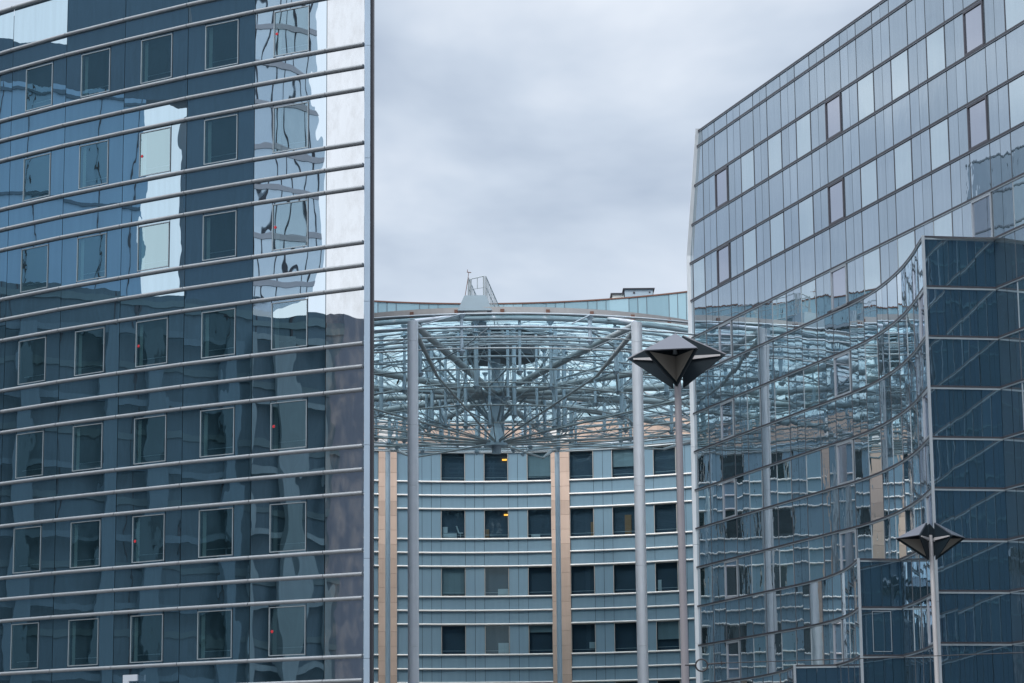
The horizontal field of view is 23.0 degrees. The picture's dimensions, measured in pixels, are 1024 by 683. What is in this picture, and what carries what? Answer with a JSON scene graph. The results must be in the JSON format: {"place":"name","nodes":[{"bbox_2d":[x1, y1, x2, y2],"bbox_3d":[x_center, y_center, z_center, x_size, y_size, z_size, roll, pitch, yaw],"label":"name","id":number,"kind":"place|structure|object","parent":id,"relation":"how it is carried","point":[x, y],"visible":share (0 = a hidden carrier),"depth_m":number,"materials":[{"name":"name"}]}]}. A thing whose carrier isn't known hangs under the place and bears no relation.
{"place":"outdoors","nodes":[
{"label":"outdoors","id":0,"kind":"place"},
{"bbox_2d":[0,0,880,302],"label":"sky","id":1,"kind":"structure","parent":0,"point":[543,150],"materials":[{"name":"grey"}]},
{"label":"ground","id":2,"kind":"structure","parent":0,"visible":0},
{"bbox_2d":[0,0,374,682],"bbox_3d":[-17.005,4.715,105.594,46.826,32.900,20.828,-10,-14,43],"label":"curved glass office","id":3,"kind":"structure","parent":2,"relation":"on","point":[186,340],"depth_m":88.97,"materials":[{"name":"blue-grey reflective glass"},{"name":"navy glass"},{"name":"satin grey metal"}]},
{"bbox_2d":[10,622,39,669],"bbox_3d":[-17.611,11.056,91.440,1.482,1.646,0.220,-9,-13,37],"label":"window","id":4,"kind":"structure","parent":3,"relation":"in","point":[24,650],"depth_m":91.39,"materials":[{"name":"glass"}]},
{"bbox_2d":[13,526,41,573],"bbox_3d":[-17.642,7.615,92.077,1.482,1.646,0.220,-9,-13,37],"label":"window","id":5,"kind":"structure","parent":3,"relation":"in","point":[27,540],"depth_m":92.01,"materials":[{"name":"glass"}]},
{"bbox_2d":[15,431,43,478],"bbox_3d":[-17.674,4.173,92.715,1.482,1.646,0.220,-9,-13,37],"label":"window","id":6,"kind":"structure","parent":3,"relation":"in","point":[29,446],"depth_m":92.67,"materials":[{"name":"glass"}]},
{"bbox_2d":[18,337,46,384],"bbox_3d":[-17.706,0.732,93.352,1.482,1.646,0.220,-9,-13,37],"label":"window","id":7,"kind":"structure","parent":3,"relation":"in","point":[32,352],"depth_m":93.30,"materials":[{"name":"glass"}]},
{"bbox_2d":[20,244,48,292],"bbox_3d":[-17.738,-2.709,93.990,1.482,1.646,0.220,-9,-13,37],"label":"window","id":8,"kind":"structure","parent":3,"relation":"in","point":[34,260],"depth_m":93.92,"materials":[{"name":"glass"}]},
{"bbox_2d":[23,153,50,201],"bbox_3d":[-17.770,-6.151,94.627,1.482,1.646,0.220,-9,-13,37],"label":"window","id":9,"kind":"structure","parent":3,"relation":"in","point":[37,169],"depth_m":94.56,"materials":[{"name":"glass"}]},
{"bbox_2d":[25,62,53,111],"bbox_3d":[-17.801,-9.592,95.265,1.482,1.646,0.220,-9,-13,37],"label":"window","id":10,"kind":"structure","parent":3,"relation":"in","point":[39,80],"depth_m":95.21,"materials":[{"name":"glass"}]},
{"bbox_2d":[67,618,98,665],"bbox_3d":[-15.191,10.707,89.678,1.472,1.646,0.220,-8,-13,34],"label":"window","id":11,"kind":"structure","parent":3,"relation":"in","point":[83,642],"depth_m":89.62,"materials":[{"name":"glass"}]},
{"bbox_2d":[70,520,100,567],"bbox_3d":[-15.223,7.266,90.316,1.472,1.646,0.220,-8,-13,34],"label":"window","id":12,"kind":"structure","parent":3,"relation":"in","point":[86,537],"depth_m":90.26,"materials":[{"name":"glass"}]},
{"bbox_2d":[72,423,102,471],"bbox_3d":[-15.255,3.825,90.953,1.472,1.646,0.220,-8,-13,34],"label":"window","id":13,"kind":"structure","parent":3,"relation":"in","point":[87,446],"depth_m":90.90,"materials":[{"name":"glass"}]},
{"bbox_2d":[74,327,104,375],"bbox_3d":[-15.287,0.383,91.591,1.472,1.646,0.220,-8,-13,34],"label":"window","id":14,"kind":"structure","parent":3,"relation":"in","point":[89,358],"depth_m":91.52,"materials":[{"name":"glass"}]},
{"bbox_2d":[76,233,106,281],"bbox_3d":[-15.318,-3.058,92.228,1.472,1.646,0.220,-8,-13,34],"label":"window","id":15,"kind":"structure","parent":3,"relation":"in","point":[91,250],"depth_m":92.17,"materials":[{"name":"glass"}]},
{"bbox_2d":[78,140,108,188],"bbox_3d":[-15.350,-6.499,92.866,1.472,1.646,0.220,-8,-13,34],"label":"window","id":16,"kind":"structure","parent":3,"relation":"in","point":[94,158],"depth_m":92.80,"materials":[{"name":"glass"}]},
{"bbox_2d":[80,48,110,97],"bbox_3d":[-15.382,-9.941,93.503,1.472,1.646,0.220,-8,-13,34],"label":"window","id":17,"kind":"structure","parent":3,"relation":"in","point":[96,72],"depth_m":93.44,"materials":[{"name":"glass"}]},
{"bbox_2d":[130,614,163,662],"bbox_3d":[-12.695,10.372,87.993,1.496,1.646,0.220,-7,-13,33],"label":"window","id":18,"kind":"structure","parent":3,"relation":"in","point":[147,631],"depth_m":87.93,"materials":[{"name":"glass"}]},
{"bbox_2d":[132,514,164,562],"bbox_3d":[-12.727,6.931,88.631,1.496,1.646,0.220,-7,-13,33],"label":"window","id":19,"kind":"structure","parent":3,"relation":"in","point":[148,542],"depth_m":88.57,"materials":[{"name":"glass"}]},
{"bbox_2d":[133,415,166,464],"bbox_3d":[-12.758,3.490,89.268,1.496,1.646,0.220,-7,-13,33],"label":"window","id":20,"kind":"structure","parent":3,"relation":"in","point":[150,437],"depth_m":89.20,"materials":[{"name":"glass"}]},
{"bbox_2d":[135,317,168,366],"bbox_3d":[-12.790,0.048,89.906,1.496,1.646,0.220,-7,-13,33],"label":"window","id":21,"kind":"structure","parent":3,"relation":"in","point":[151,335],"depth_m":89.84,"materials":[{"name":"glass"}]},
{"bbox_2d":[137,221,169,271],"bbox_3d":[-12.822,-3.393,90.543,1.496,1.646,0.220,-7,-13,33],"label":"window","id":22,"kind":"structure","parent":3,"relation":"in","point":[153,244],"depth_m":90.48,"materials":[{"name":"glass"}]},
{"bbox_2d":[139,127,171,176],"bbox_3d":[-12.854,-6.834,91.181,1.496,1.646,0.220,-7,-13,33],"label":"window","id":23,"kind":"structure","parent":3,"relation":"in","point":[155,158],"depth_m":91.12,"materials":[{"name":"glass"}]},
{"bbox_2d":[140,33,172,83],"bbox_3d":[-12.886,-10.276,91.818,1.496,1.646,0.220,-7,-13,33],"label":"window","id":24,"kind":"structure","parent":3,"relation":"in","point":[157,53],"depth_m":91.74,"materials":[{"name":"glass"}]},
{"bbox_2d":[197,609,232,659],"bbox_3d":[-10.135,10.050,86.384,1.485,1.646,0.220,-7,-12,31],"label":"window","id":25,"kind":"structure","parent":3,"relation":"in","point":[215,628],"depth_m":86.31,"materials":[{"name":"glass"}]},
{"bbox_2d":[198,507,233,557],"bbox_3d":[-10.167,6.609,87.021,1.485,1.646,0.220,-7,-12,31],"label":"window","id":26,"kind":"structure","parent":3,"relation":"in","point":[216,526],"depth_m":86.95,"materials":[{"name":"glass"}]},
{"bbox_2d":[200,407,234,456],"bbox_3d":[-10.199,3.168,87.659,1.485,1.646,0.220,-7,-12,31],"label":"window","id":27,"kind":"structure","parent":3,"relation":"in","point":[217,431],"depth_m":87.59,"materials":[{"name":"glass"}]},
{"bbox_2d":[201,308,235,358],"bbox_3d":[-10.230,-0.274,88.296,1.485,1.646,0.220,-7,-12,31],"label":"window","id":28,"kind":"structure","parent":3,"relation":"in","point":[219,326],"depth_m":88.23,"materials":[{"name":"glass"}]},
{"bbox_2d":[202,210,236,260],"bbox_3d":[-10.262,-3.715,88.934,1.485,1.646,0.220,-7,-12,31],"label":"window","id":29,"kind":"structure","parent":3,"relation":"in","point":[219,229],"depth_m":88.86,"materials":[{"name":"glass"}]},
{"bbox_2d":[204,114,237,164],"bbox_3d":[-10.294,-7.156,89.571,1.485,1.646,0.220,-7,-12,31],"label":"window","id":30,"kind":"structure","parent":3,"relation":"in","point":[221,133],"depth_m":89.51,"materials":[{"name":"glass"}]},
{"bbox_2d":[205,19,238,69],"bbox_3d":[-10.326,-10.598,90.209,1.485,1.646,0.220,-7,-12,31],"label":"window","id":31,"kind":"structure","parent":3,"relation":"in","point":[222,38],"depth_m":90.15,"materials":[{"name":"glass"}]},
{"bbox_2d":[268,605,305,655],"bbox_3d":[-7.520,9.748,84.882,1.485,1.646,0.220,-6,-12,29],"label":"window","id":32,"kind":"structure","parent":3,"relation":"in","point":[287,626],"depth_m":84.81,"materials":[{"name":"glass"}]},
{"bbox_2d":[269,502,306,552],"bbox_3d":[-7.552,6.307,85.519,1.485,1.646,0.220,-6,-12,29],"label":"window","id":33,"kind":"structure","parent":3,"relation":"in","point":[288,521],"depth_m":85.45,"materials":[{"name":"glass"}]},
{"bbox_2d":[270,399,307,450],"bbox_3d":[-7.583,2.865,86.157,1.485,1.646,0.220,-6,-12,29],"label":"window","id":34,"kind":"structure","parent":3,"relation":"in","point":[288,419],"depth_m":86.08,"materials":[{"name":"glass"}]},
{"bbox_2d":[271,299,307,349],"bbox_3d":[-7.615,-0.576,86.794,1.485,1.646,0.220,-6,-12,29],"label":"window","id":35,"kind":"structure","parent":3,"relation":"in","point":[290,318],"depth_m":86.71,"materials":[{"name":"glass"}]},
{"bbox_2d":[272,199,308,250],"bbox_3d":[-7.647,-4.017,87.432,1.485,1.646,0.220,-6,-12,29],"label":"window","id":36,"kind":"structure","parent":3,"relation":"in","point":[291,219],"depth_m":87.35,"materials":[{"name":"glass"}]},
{"bbox_2d":[273,102,308,152],"bbox_3d":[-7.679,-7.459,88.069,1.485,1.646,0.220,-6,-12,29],"label":"window","id":37,"kind":"structure","parent":3,"relation":"in","point":[290,122],"depth_m":87.99,"materials":[{"name":"glass"}]},
{"bbox_2d":[273,5,309,56],"bbox_3d":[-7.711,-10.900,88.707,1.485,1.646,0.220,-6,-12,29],"label":"window","id":38,"kind":"structure","parent":3,"relation":"in","point":[291,26],"depth_m":88.64,"materials":[{"name":"glass"}]},
{"bbox_2d":[363,291,695,682],"bbox_3d":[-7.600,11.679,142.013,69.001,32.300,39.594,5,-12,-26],"label":"concave office","id":39,"kind":"structure","parent":2,"relation":"on","point":[470,619],"depth_m":151.91,"materials":[{"name":"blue metal"}]},
{"bbox_2d":[440,453,464,480],"bbox_3d":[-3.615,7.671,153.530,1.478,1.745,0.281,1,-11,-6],"label":"window","id":40,"kind":"structure","parent":39,"relation":"in","point":[452,464],"depth_m":153.64,"materials":[{"name":"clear glass"}]},
{"bbox_2d":[441,510,464,537],"bbox_3d":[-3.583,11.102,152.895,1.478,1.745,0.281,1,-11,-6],"label":"window","id":41,"kind":"structure","parent":39,"relation":"in","point":[450,519],"depth_m":153.04,"materials":[{"name":"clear glass"}]},
{"bbox_2d":[441,567,465,595],"bbox_3d":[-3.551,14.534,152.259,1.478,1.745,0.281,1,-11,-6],"label":"window","id":42,"kind":"structure","parent":39,"relation":"in","point":[453,579],"depth_m":152.30,"materials":[{"name":"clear glass"}]},
{"bbox_2d":[441,625,465,653],"bbox_3d":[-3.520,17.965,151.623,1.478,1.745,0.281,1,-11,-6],"label":"window","id":43,"kind":"structure","parent":39,"relation":"in","point":[453,637],"depth_m":151.74,"materials":[{"name":"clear glass"}]},
{"bbox_2d":[484,453,507,480],"bbox_3d":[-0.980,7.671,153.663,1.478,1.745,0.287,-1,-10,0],"label":"window","id":44,"kind":"structure","parent":39,"relation":"in","point":[495,469],"depth_m":153.79,"materials":[{"name":"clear glass"}]},
{"bbox_2d":[484,510,508,537],"bbox_3d":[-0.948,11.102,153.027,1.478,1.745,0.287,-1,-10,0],"label":"window","id":45,"kind":"structure","parent":39,"relation":"in","point":[497,524],"depth_m":153.16,"materials":[{"name":"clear glass"}]},
{"bbox_2d":[484,567,508,595],"bbox_3d":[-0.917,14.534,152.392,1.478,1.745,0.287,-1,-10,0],"label":"window","id":46,"kind":"structure","parent":39,"relation":"in","point":[496,578],"depth_m":152.52,"materials":[{"name":"grey glass"}]},
{"bbox_2d":[485,625,509,653],"bbox_3d":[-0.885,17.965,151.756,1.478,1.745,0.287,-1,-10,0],"label":"window","id":47,"kind":"structure","parent":39,"relation":"in","point":[494,634],"depth_m":151.89,"materials":[{"name":"grey glass"}]},
{"bbox_2d":[527,453,550,479],"bbox_3d":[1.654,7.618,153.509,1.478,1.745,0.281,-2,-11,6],"label":"window","id":48,"kind":"structure","parent":39,"relation":"in","point":[537,468],"depth_m":153.53,"materials":[{"name":"teal glass"}]},
{"bbox_2d":[527,509,551,537],"bbox_3d":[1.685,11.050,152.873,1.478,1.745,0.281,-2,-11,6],"label":"window","id":49,"kind":"structure","parent":39,"relation":"in","point":[538,520],"depth_m":153.01,"materials":[{"name":"blue glass"}]},
{"bbox_2d":[528,566,551,594],"bbox_3d":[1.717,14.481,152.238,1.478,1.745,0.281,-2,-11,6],"label":"window","id":50,"kind":"structure","parent":39,"relation":"in","point":[539,578],"depth_m":152.37,"materials":[{"name":"blue glass"}]},
{"bbox_2d":[528,624,552,653],"bbox_3d":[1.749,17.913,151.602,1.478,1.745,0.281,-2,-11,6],"label":"window","id":51,"kind":"structure","parent":39,"relation":"in","point":[540,636],"depth_m":151.70,"materials":[{"name":"blue glass"}]},
{"bbox_2d":[569,451,593,478],"bbox_3d":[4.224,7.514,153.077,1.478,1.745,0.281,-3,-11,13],"label":"window","id":52,"kind":"structure","parent":39,"relation":"in","point":[580,462],"depth_m":153.23,"materials":[{"name":"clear glass"}]},
{"bbox_2d":[570,507,593,536],"bbox_3d":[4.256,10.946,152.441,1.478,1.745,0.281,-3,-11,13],"label":"window","id":53,"kind":"structure","parent":39,"relation":"in","point":[581,519],"depth_m":152.60,"materials":[{"name":"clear glass"}]},
{"bbox_2d":[571,565,594,593],"bbox_3d":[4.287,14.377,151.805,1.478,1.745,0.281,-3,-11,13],"label":"window","id":54,"kind":"structure","parent":39,"relation":"in","point":[582,577],"depth_m":151.93,"materials":[{"name":"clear glass"}]},
{"bbox_2d":[571,623,595,652],"bbox_3d":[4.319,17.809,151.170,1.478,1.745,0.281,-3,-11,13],"label":"window","id":55,"kind":"structure","parent":39,"relation":"in","point":[581,634],"depth_m":151.30,"materials":[{"name":"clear glass"}]},
{"bbox_2d":[611,449,633,476],"bbox_3d":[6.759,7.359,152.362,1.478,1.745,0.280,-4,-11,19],"label":"window","id":56,"kind":"structure","parent":39,"relation":"in","point":[622,460],"depth_m":152.45,"materials":[{"name":"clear glass"}]},
{"bbox_2d":[612,506,634,534],"bbox_3d":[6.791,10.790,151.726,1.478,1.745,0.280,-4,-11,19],"label":"window","id":57,"kind":"structure","parent":39,"relation":"in","point":[618,512],"depth_m":151.93,"materials":[{"name":"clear glass"}]},
{"bbox_2d":[613,564,635,592],"bbox_3d":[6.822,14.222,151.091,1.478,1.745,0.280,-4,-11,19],"label":"window","id":58,"kind":"structure","parent":39,"relation":"in","point":[624,575],"depth_m":151.26,"materials":[{"name":"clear glass"}]},
{"bbox_2d":[614,622,636,651],"bbox_3d":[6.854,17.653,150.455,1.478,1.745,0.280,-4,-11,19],"label":"window","id":59,"kind":"structure","parent":39,"relation":"in","point":[625,634],"depth_m":150.60,"materials":[{"name":"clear glass"}]},
{"bbox_2d":[653,445,675,474],"bbox_3d":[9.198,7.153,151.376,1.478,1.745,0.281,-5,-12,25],"label":"window","id":60,"kind":"structure","parent":39,"relation":"in","point":[664,461],"depth_m":151.52,"materials":[{"name":"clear glass"}]},
{"bbox_2d":[654,503,677,532],"bbox_3d":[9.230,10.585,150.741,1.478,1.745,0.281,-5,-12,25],"label":"window","id":61,"kind":"structure","parent":39,"relation":"in","point":[665,515],"depth_m":150.89,"materials":[{"name":"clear glass"}]},
{"bbox_2d":[655,561,678,590],"bbox_3d":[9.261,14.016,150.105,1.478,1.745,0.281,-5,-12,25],"label":"window","id":62,"kind":"structure","parent":39,"relation":"in","point":[668,572],"depth_m":150.23,"materials":[{"name":"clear glass"}]},
{"bbox_2d":[656,620,679,649],"bbox_3d":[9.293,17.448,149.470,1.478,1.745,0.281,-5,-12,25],"label":"window","id":63,"kind":"structure","parent":39,"relation":"in","point":[667,632],"depth_m":149.57,"materials":[{"name":"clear glass"}]},
{"bbox_2d":[374,307,693,682],"bbox_3d":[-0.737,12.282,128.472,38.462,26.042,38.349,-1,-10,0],"label":"courtyard canopy","id":64,"kind":"object","parent":2,"relation":"on","point":[491,365],"visible":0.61,"depth_m":124.96,"materials":[{"name":"silver metal"}]},
{"bbox_2d":[458,276,503,335],"bbox_3d":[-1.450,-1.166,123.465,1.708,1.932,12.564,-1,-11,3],"label":"maintenance gantry","id":65,"kind":"object","parent":64,"relation":"on","point":[472,302],"visible":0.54,"depth_m":117.53,"materials":[{"name":"grey metal"}]},
{"bbox_2d":[686,0,1023,682],"bbox_3d":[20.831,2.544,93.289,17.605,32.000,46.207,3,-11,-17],"label":"stepped glass office","id":66,"kind":"structure","parent":2,"relation":"on","point":[855,281],"depth_m":96.07,"materials":[{"name":"blue glass"}]},
{"bbox_2d":[722,479,735,518],"bbox_3d":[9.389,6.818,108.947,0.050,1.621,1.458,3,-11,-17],"label":"window","id":67,"kind":"structure","parent":66,"relation":"in","point":[728,487],"depth_m":109.00,"materials":[{"name":"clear glass"}]},
{"bbox_2d":[724,559,737,598],"bbox_3d":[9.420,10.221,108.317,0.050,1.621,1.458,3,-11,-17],"label":"window","id":68,"kind":"structure","parent":66,"relation":"in","point":[730,567],"depth_m":108.37,"materials":[{"name":"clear glass"}]},
{"bbox_2d":[726,640,739,679],"bbox_3d":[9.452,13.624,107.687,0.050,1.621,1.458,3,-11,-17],"label":"window","id":69,"kind":"structure","parent":66,"relation":"in","point":[733,647],"depth_m":107.73,"materials":[{"name":"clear glass"}]},
{"bbox_2d":[745,307,758,349],"bbox_3d":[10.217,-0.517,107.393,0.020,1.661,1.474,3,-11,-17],"label":"fixed window","id":70,"kind":"structure","parent":66,"relation":"in","point":[751,317],"depth_m":107.42,"materials":[{"name":"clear glass"}]},
{"bbox_2d":[747,388,760,429],"bbox_3d":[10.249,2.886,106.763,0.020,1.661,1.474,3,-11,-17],"label":"fixed window","id":71,"kind":"structure","parent":66,"relation":"in","point":[753,397],"depth_m":106.79,"materials":[{"name":"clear glass"}]},
{"bbox_2d":[749,469,762,510],"bbox_3d":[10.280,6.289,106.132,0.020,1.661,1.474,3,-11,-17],"label":"fixed window","id":72,"kind":"structure","parent":66,"relation":"in","point":[755,478],"depth_m":106.17,"materials":[{"name":"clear glass"}]},
{"bbox_2d":[751,552,765,592],"bbox_3d":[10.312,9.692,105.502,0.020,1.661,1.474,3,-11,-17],"label":"fixed window","id":73,"kind":"structure","parent":66,"relation":"in","point":[757,560],"depth_m":105.52,"materials":[{"name":"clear glass"}]},
{"bbox_2d":[753,635,767,675],"bbox_3d":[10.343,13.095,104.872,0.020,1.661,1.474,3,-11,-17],"label":"fixed window","id":74,"kind":"structure","parent":66,"relation":"in","point":[759,643],"depth_m":104.90,"materials":[{"name":"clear glass"}]},
{"bbox_2d":[767,131,781,176],"bbox_3d":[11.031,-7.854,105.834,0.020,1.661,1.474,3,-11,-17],"label":"fixed window","id":75,"kind":"structure","parent":66,"relation":"in","point":[774,148],"depth_m":105.85,"materials":[{"name":"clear glass"}]},
{"bbox_2d":[769,212,783,256],"bbox_3d":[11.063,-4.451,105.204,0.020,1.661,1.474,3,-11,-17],"label":"fixed window","id":76,"kind":"structure","parent":66,"relation":"in","point":[777,222],"depth_m":105.24,"materials":[{"name":"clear glass"}]},
{"bbox_2d":[772,293,786,337],"bbox_3d":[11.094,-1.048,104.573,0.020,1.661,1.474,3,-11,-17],"label":"fixed window","id":77,"kind":"structure","parent":66,"relation":"in","point":[779,319],"depth_m":104.60,"materials":[{"name":"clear glass"}]},
{"bbox_2d":[774,376,788,419],"bbox_3d":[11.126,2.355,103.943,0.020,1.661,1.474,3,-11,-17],"label":"fixed window","id":78,"kind":"structure","parent":66,"relation":"in","point":[781,387],"depth_m":103.96,"materials":[{"name":"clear glass"}]},
{"bbox_2d":[776,460,791,502],"bbox_3d":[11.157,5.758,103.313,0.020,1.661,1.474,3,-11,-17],"label":"fixed window","id":79,"kind":"structure","parent":66,"relation":"in","point":[784,488],"depth_m":103.34,"materials":[{"name":"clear glass"}]},
{"bbox_2d":[779,544,793,586],"bbox_3d":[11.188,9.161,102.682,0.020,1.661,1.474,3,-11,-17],"label":"fixed window","id":80,"kind":"structure","parent":66,"relation":"in","point":[786,556],"depth_m":102.70,"materials":[{"name":"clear glass"}]},
{"bbox_2d":[781,630,796,669],"bbox_3d":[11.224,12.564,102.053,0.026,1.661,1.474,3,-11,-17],"label":"fixed window","id":81,"kind":"structure","parent":66,"relation":"in","point":[788,639],"depth_m":102.12,"materials":[{"name":"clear glass"}]},
{"bbox_2d":[795,112,810,158],"bbox_3d":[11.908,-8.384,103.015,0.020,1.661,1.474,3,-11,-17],"label":"fixed window","id":82,"kind":"structure","parent":66,"relation":"in","point":[803,130],"depth_m":103.05,"materials":[{"name":"blue glass"}]},
{"bbox_2d":[798,195,813,240],"bbox_3d":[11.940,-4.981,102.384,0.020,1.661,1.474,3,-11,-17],"label":"fixed window","id":83,"kind":"structure","parent":66,"relation":"in","point":[805,207],"depth_m":102.40,"materials":[{"name":"blue glass"}]},
{"bbox_2d":[800,279,816,324],"bbox_3d":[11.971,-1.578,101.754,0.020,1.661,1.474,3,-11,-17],"label":"fixed window","id":84,"kind":"structure","parent":66,"relation":"in","point":[808,290],"depth_m":101.80,"materials":[{"name":"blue glass"}]},
{"bbox_2d":[803,364,818,408],"bbox_3d":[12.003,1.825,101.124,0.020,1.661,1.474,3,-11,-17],"label":"fixed window","id":85,"kind":"structure","parent":66,"relation":"in","point":[810,374],"depth_m":101.16,"materials":[{"name":"blue glass"}]},
{"bbox_2d":[806,450,821,493],"bbox_3d":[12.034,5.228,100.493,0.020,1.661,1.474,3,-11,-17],"label":"fixed window","id":86,"kind":"structure","parent":66,"relation":"in","point":[813,475],"depth_m":100.52,"materials":[{"name":"blue glass"}]},
{"bbox_2d":[808,537,824,580],"bbox_3d":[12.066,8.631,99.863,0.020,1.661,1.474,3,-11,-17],"label":"fixed window","id":87,"kind":"structure","parent":66,"relation":"in","point":[815,546],"depth_m":99.90,"materials":[{"name":"blue glass"}]},
{"bbox_2d":[825,93,841,140],"bbox_3d":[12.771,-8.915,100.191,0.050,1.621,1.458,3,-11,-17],"label":"window","id":88,"kind":"structure","parent":66,"relation":"in","point":[833,120],"depth_m":100.25,"materials":[{"name":"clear glass"}]},
{"bbox_2d":[827,178,844,225],"bbox_3d":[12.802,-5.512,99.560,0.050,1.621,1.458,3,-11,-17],"label":"window","id":89,"kind":"structure","parent":66,"relation":"in","point":[836,209],"depth_m":99.61,"materials":[{"name":"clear glass"}]},
{"bbox_2d":[830,264,847,310],"bbox_3d":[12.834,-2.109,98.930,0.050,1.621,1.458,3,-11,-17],"label":"window","id":90,"kind":"structure","parent":66,"relation":"in","point":[838,276],"depth_m":98.98,"materials":[{"name":"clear glass"}]},
{"bbox_2d":[833,351,850,397],"bbox_3d":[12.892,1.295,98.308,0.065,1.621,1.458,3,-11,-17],"label":"window","id":91,"kind":"structure","parent":66,"relation":"in","point":[842,366],"depth_m":98.35,"materials":[{"name":"clear glass"}]},
{"bbox_2d":[836,439,853,485],"bbox_3d":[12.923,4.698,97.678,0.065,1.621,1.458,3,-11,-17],"label":"window","id":92,"kind":"structure","parent":66,"relation":"in","point":[844,451],"depth_m":97.73,"materials":[{"name":"clear glass"}]},
{"bbox_2d":[839,529,856,569],"bbox_3d":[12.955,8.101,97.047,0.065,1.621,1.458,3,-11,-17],"label":"window","id":93,"kind":"structure","parent":66,"relation":"in","point":[847,539],"depth_m":97.16,"materials":[{"name":"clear glass"}]},
{"bbox_2d":[857,71,873,120],"bbox_3d":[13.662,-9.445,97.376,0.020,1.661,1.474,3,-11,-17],"label":"fixed window","id":94,"kind":"structure","parent":66,"relation":"in","point":[865,87],"depth_m":97.40,"materials":[{"name":"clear glass"}]},
{"bbox_2d":[860,159,877,207],"bbox_3d":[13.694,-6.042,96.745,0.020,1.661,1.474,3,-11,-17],"label":"fixed window","id":95,"kind":"structure","parent":66,"relation":"in","point":[868,172],"depth_m":96.77,"materials":[{"name":"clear glass"}]},
{"bbox_2d":[864,337,878,384],"bbox_3d":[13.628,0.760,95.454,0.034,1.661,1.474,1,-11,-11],"label":"fixed window","id":96,"kind":"structure","parent":66,"relation":"in","point":[871,347],"depth_m":95.49,"materials":[{"name":"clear glass"}]},
{"bbox_2d":[863,247,880,294],"bbox_3d":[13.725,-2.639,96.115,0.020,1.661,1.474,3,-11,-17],"label":"fixed window","id":97,"kind":"structure","parent":66,"relation":"in","point":[871,260],"depth_m":96.15,"materials":[{"name":"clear glass"}]},
{"bbox_2d":[868,428,881,474],"bbox_3d":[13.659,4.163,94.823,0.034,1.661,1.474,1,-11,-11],"label":"fixed window","id":98,"kind":"structure","parent":66,"relation":"in","point":[874,437],"depth_m":94.84,"materials":[{"name":"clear glass"}]},
{"bbox_2d":[872,611,891,651],"bbox_3d":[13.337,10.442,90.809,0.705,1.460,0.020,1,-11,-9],"label":"window","id":99,"kind":"structure","parent":66,"relation":"in","point":[882,636],"depth_m":90.81,"materials":[{"name":"teal glass"}]},
{"bbox_2d":[890,49,908,99],"bbox_3d":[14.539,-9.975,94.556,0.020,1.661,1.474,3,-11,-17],"label":"fixed window","id":100,"kind":"structure","parent":66,"relation":"in","point":[898,64],"depth_m":94.59,"materials":[{"name":"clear glass"}]},
{"bbox_2d":[893,139,912,189],"bbox_3d":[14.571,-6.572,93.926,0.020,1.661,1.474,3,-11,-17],"label":"fixed window","id":101,"kind":"structure","parent":66,"relation":"in","point":[902,153],"depth_m":93.94,"materials":[{"name":"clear glass"}]},
{"bbox_2d":[925,25,945,78],"bbox_3d":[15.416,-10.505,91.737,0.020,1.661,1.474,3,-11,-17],"label":"fixed window","id":102,"kind":"structure","parent":66,"relation":"in","point":[935,43],"depth_m":91.77,"materials":[{"name":"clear glass"}]},
{"bbox_2d":[929,118,948,170],"bbox_3d":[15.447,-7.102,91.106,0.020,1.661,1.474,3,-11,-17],"label":"fixed window","id":103,"kind":"structure","parent":66,"relation":"in","point":[938,133],"depth_m":91.14,"materials":[{"name":"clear glass"}]},
{"bbox_2d":[962,0,984,55],"bbox_3d":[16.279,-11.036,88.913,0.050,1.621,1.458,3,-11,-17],"label":"window","id":104,"kind":"structure","parent":66,"relation":"in","point":[973,22],"depth_m":88.94,"materials":[{"name":"clear glass"}]},
{"bbox_2d":[967,96,988,150],"bbox_3d":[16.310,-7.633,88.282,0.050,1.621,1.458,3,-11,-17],"label":"window","id":105,"kind":"structure","parent":66,"relation":"in","point":[977,112],"depth_m":88.32,"materials":[{"name":"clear glass"}]},
{"bbox_2d":[971,192,992,236],"bbox_3d":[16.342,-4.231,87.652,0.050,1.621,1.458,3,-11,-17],"label":"window","id":106,"kind":"structure","parent":66,"relation":"in","point":[981,208],"depth_m":87.67,"materials":[{"name":"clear glass"}]},
{"bbox_2d":[1004,0,1023,30],"bbox_3d":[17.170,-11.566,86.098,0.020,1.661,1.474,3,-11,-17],"label":"fixed window","id":107,"kind":"structure","parent":66,"relation":"in","point":[1013,9],"depth_m":86.19,"materials":[{"name":"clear glass"}]},
{"bbox_2d":[1008,74,1023,127],"bbox_3d":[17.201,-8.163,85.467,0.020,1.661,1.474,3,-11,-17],"label":"fixed window","id":108,"kind":"structure","parent":66,"relation":"in","point":[1016,86],"depth_m":85.68,"materials":[{"name":"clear glass"}]},
{"bbox_2d":[1012,176,1023,227],"bbox_3d":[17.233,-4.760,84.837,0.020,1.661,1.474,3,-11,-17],"label":"fixed window","id":109,"kind":"structure","parent":66,"relation":"in","point":[1018,184],"depth_m":85.20,"materials":[{"name":"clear glass"}]},
{"bbox_2d":[896,523,964,682],"bbox_3d":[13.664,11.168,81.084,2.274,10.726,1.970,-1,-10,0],"label":"street lamp","id":110,"kind":"object","parent":2,"relation":"on","point":[929,542],"visible":1,"depth_m":81.71,"materials":[{"name":"metal"}]},
{"bbox_3d":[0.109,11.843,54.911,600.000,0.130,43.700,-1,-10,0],"label":"pavement","id":111,"kind":"structure","parent":0,"visible":0},
{"bbox_2d":[628,333,725,682],"bbox_3d":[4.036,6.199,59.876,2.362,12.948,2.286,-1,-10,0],"label":"street lamp","id":112,"kind":"object","parent":111,"relation":"on","point":[674,359],"visible":1,"depth_m":60.44,"materials":[{"name":"metal"}]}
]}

